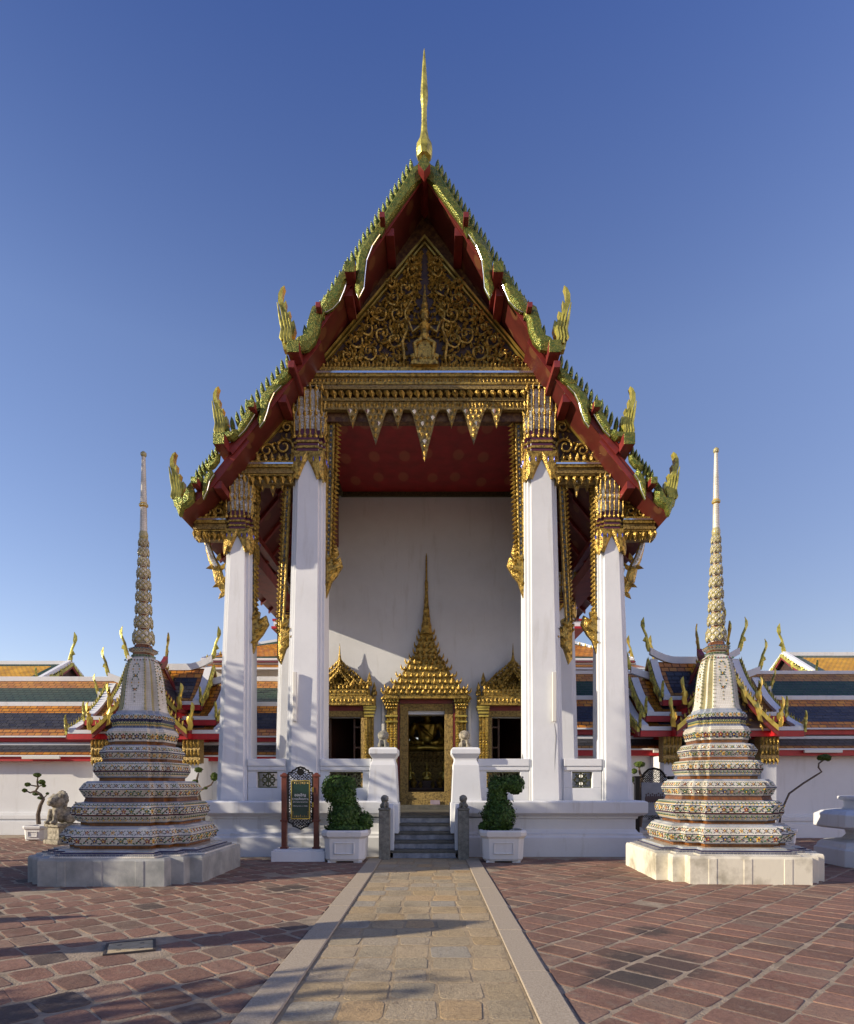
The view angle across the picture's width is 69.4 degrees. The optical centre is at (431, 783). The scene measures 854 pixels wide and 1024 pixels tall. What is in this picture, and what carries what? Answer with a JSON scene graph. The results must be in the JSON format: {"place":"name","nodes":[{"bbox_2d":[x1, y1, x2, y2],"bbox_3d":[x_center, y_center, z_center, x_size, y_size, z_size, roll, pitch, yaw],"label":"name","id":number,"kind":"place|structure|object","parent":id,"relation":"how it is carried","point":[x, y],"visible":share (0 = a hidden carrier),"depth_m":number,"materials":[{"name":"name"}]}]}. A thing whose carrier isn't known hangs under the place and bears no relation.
{"place":"outdoors","nodes":[
{"label":"outdoors","id":0,"kind":"place"},
{"bbox_2d":[0,632,84,676],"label":"distant hall","id":1,"kind":"structure","parent":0,"point":[68,668],"depth_m":31.48,"materials":[{"name":"tile"}]},
{"bbox_2d":[274,858,538,1023],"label":"stone path","id":2,"kind":"structure","parent":0,"point":[436,998],"depth_m":5.39,"materials":[{"name":"beige stone"}]},
{"bbox_2d":[378,795,390,859],"bbox_3d":[-1.003,0.923,13.116,0.250,1.394,0.274,0,0,0],"label":"newel post","id":3,"kind":"object","parent":2,"relation":"on","point":[384,809],"visible":1,"depth_m":13.01,"materials":[{"name":"grey stone"}]},
{"bbox_2d":[457,795,469,859],"bbox_3d":[0.674,0.923,13.116,0.250,1.394,0.274,0,0,0],"label":"newel post","id":4,"kind":"object","parent":2,"relation":"on","point":[463,809],"visible":0.98,"depth_m":13.01,"materials":[{"name":"grey stone"}]},
{"bbox_2d":[409,716,443,780],"bbox_3d":[-0.160,-1.140,21.625,2.400,3.760,1.450,0,0,0],"label":"seated statue","id":5,"kind":"object","parent":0,"point":[427,747],"visible":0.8,"depth_m":21.11,"materials":[{"name":"gold metal"}]},
{"bbox_2d":[0,835,853,1023],"bbox_3d":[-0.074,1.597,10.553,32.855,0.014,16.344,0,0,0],"label":"brick paving","id":6,"kind":"structure","parent":0,"point":[839,949],"depth_m":6.36,"materials":[{"name":"brick"}]},
{"bbox_2d":[22,773,48,840],"bbox_3d":[-11.297,0.640,17.600,0.793,1.941,0.628,0,0,0],"label":"potted bonsai","id":7,"kind":"object","parent":6,"relation":"on","point":[37,832],"visible":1,"depth_m":17.53,"materials":[{"name":"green plant"}]},
{"bbox_2d":[43,790,80,844],"bbox_3d":[-9.909,0.883,16.614,0.680,1.434,0.866,0,0,30],"label":"stone lion","id":8,"kind":"object","parent":6,"relation":"on","point":[60,811],"visible":0.86,"depth_m":16.36},
{"bbox_2d":[103,939,155,955],"bbox_3d":[-2.940,1.616,6.020,0.450,0.068,0.450,0,0,-24],"label":"drain cover","id":9,"kind":"object","parent":6,"relation":"on","point":[131,947],"visible":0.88,"depth_m":5.98,"materials":[{"name":"metal"}]},
{"bbox_2d":[28,451,239,886],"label":"mosaic chedi","id":10,"kind":"structure","parent":6,"relation":"on","point":[140,812],"depth_m":10.35,"materials":[{"name":"white ceramic"}]},
{"bbox_2d":[0,677,277,834],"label":"cloister gallery","id":11,"kind":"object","parent":6,"relation":"on","point":[34,711],"visible":0.23,"depth_m":19.62,"materials":[{"name":"paint"}]},
{"bbox_2d":[64,626,220,821],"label":"gate pavilion","id":12,"kind":"structure","parent":6,"relation":"on","point":[193,694],"depth_m":18.79,"materials":[{"name":"paint"}]},
{"bbox_2d":[193,767,217,820],"bbox_3d":[-6.247,0.566,17.000,0.733,2.087,0.628,0,0,0],"label":"potted bonsai","id":13,"kind":"object","parent":6,"relation":"on","point":[213,775],"visible":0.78,"depth_m":16.96,"materials":[{"name":"green plant"}]},
{"bbox_2d":[271,766,325,861],"bbox_3d":[-2.745,0.613,12.900,1.108,1.974,0.500,0,0,0],"label":"sign board","id":14,"kind":"object","parent":6,"relation":"on","point":[300,794],"visible":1,"depth_m":12.85,"materials":[{"name":"green paint"}]},
{"bbox_2d":[320,774,373,862],"bbox_3d":[-1.753,0.704,12.850,1.107,1.812,0.861,0,0,0],"label":"potted topiary","id":15,"kind":"object","parent":6,"relation":"on","point":[346,832],"visible":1,"depth_m":12.62,"materials":[{"name":"plant"}]},
{"bbox_2d":[231,858,579,1023],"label":"path edging","id":16,"kind":"object","parent":6,"relation":"on","point":[267,1002],"visible":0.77,"depth_m":5.49,"materials":[{"name":"stone"}]},
{"bbox_2d":[168,49,679,857],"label":"temple hall","id":17,"kind":"structure","parent":6,"relation":"on","point":[424,489],"depth_m":13.96,"materials":[{"name":"paint"}]},
{"bbox_2d":[377,730,388,746],"bbox_3d":[-1.112,-1.025,14.157,0.300,0.414,0.401,0,0,0],"label":"guardian lion","id":18,"kind":"object","parent":17,"relation":"on","point":[383,735],"visible":0.87,"depth_m":14.03},
{"bbox_2d":[381,553,471,804],"bbox_3d":[-0.160,-3.089,18.476,2.675,7.578,0.969,0,0,0],"label":"doorway","id":19,"kind":"structure","parent":17,"relation":"in","point":[425,684],"depth_m":18.31,"materials":[{"name":"gold paint"}]},
{"bbox_2d":[409,781,443,791],"bbox_3d":[-0.160,0.315,20.100,2.000,0.850,0.800,0,0,0],"label":"altar table","id":20,"kind":"object","parent":17,"relation":"on","point":[426,786],"visible":0.08,"depth_m":19.75,"materials":[{"name":"brown wood"}]},
{"bbox_2d":[409,763,414,780],"bbox_3d":[-0.710,-0.415,20.300,0.356,0.610,0.210,0,0,0],"label":"seated statue","id":21,"kind":"object","parent":20,"relation":"on","point":[410,772],"visible":0.54,"depth_m":20.25,"materials":[{"name":"gold metal"}]},
{"bbox_2d":[410,774,416,787],"bbox_3d":[-0.580,-0.112,19.900,0.235,0.464,0.235,0,0,0],"label":"offering vase","id":22,"kind":"object","parent":20,"relation":"on","point":[413,782],"visible":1,"depth_m":19.83,"materials":[{"name":"gold metal"}]},
{"bbox_2d":[421,763,431,780],"bbox_3d":[-0.160,-0.415,20.300,0.356,0.610,0.210,0,0,0],"label":"seated statue","id":23,"kind":"object","parent":20,"relation":"on","point":[426,775],"visible":0.96,"depth_m":20.25,"materials":[{"name":"gold metal"}]},
{"bbox_2d":[436,774,442,787],"bbox_3d":[0.260,-0.110,19.900,0.235,0.459,0.235,0,0,0],"label":"offering vase","id":24,"kind":"object","parent":20,"relation":"on","point":[439,782],"visible":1,"depth_m":19.83,"materials":[{"name":"gold metal"}]},
{"bbox_2d":[439,762,443,780],"bbox_3d":[0.390,-0.415,20.300,0.356,0.610,0.210,0,0,0],"label":"seated statue","id":25,"kind":"object","parent":20,"relation":"on","point":[442,773],"visible":0.32,"depth_m":20.25,"materials":[{"name":"gold metal"}]},
{"bbox_2d":[459,730,469,746],"bbox_3d":[0.750,-1.025,14.157,0.300,0.414,0.401,0,0,0],"label":"guardian lion","id":26,"kind":"object","parent":17,"relation":"on","point":[464,735],"visible":0.84,"depth_m":14.03},
{"bbox_2d":[478,773,526,862],"bbox_3d":[1.451,0.694,12.850,0.998,1.832,0.861,0,0,0],"label":"potted topiary","id":27,"kind":"object","parent":6,"relation":"on","point":[502,838],"visible":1,"depth_m":12.61,"materials":[{"name":"plant"}]},
{"bbox_2d":[632,761,651,838],"bbox_3d":[5.341,0.505,15.900,0.628,2.211,0.628,0,0,0],"label":"potted bonsai","id":28,"kind":"object","parent":6,"relation":"on","point":[639,764],"visible":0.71,"depth_m":15.84,"materials":[{"name":"green plant"}]},
{"bbox_2d":[633,767,674,832],"bbox_3d":[5.476,0.593,15.200,0.974,2.014,0.140,0,0,0],"label":"sign board","id":29,"kind":"object","parent":6,"relation":"on","point":[651,793],"visible":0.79,"depth_m":15.18,"materials":[{"name":"black metal"}]},
{"bbox_2d":[576,671,853,837],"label":"cloister gallery","id":30,"kind":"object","parent":6,"relation":"on","point":[825,699],"visible":0.17,"depth_m":18.40,"materials":[{"name":"paint"}]},
{"bbox_2d":[627,609,807,837],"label":"gate pavilion","id":31,"kind":"structure","parent":6,"relation":"on","point":[661,699],"depth_m":17.52,"materials":[{"name":"paint"}]},
{"bbox_2d":[626,447,823,884],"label":"mosaic chedi","id":32,"kind":"structure","parent":6,"relation":"on","point":[719,810],"depth_m":10.52,"materials":[{"name":"ceramic"}]},
{"bbox_2d":[778,754,831,844],"bbox_3d":[9.799,0.401,16.400,1.640,2.419,0.628,0,0,0],"label":"potted bonsai","id":33,"kind":"object","parent":6,"relation":"on","point":[826,757],"visible":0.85,"depth_m":16.38,"materials":[{"name":"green plant"}]},
{"bbox_2d":[813,796,853,867],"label":"white stand","id":34,"kind":"object","parent":6,"relation":"on","point":[838,851],"visible":0.93,"depth_m":12.20,"materials":[{"name":"paint"}]},
{"bbox_2d":[0,0,853,740],"label":"sky","id":35,"kind":"structure","parent":0,"point":[684,169],"materials":[{"name":"blue"}]},
{"bbox_2d":[200,619,654,676],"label":"tiered hall","id":36,"kind":"structure","parent":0,"point":[267,663],"depth_m":30.20,"materials":[{"name":"paint"}]},
{"bbox_2d":[769,623,853,670],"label":"distant hall","id":37,"kind":"structure","parent":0,"point":[813,661],"depth_m":31.39,"materials":[{"name":"tile"}]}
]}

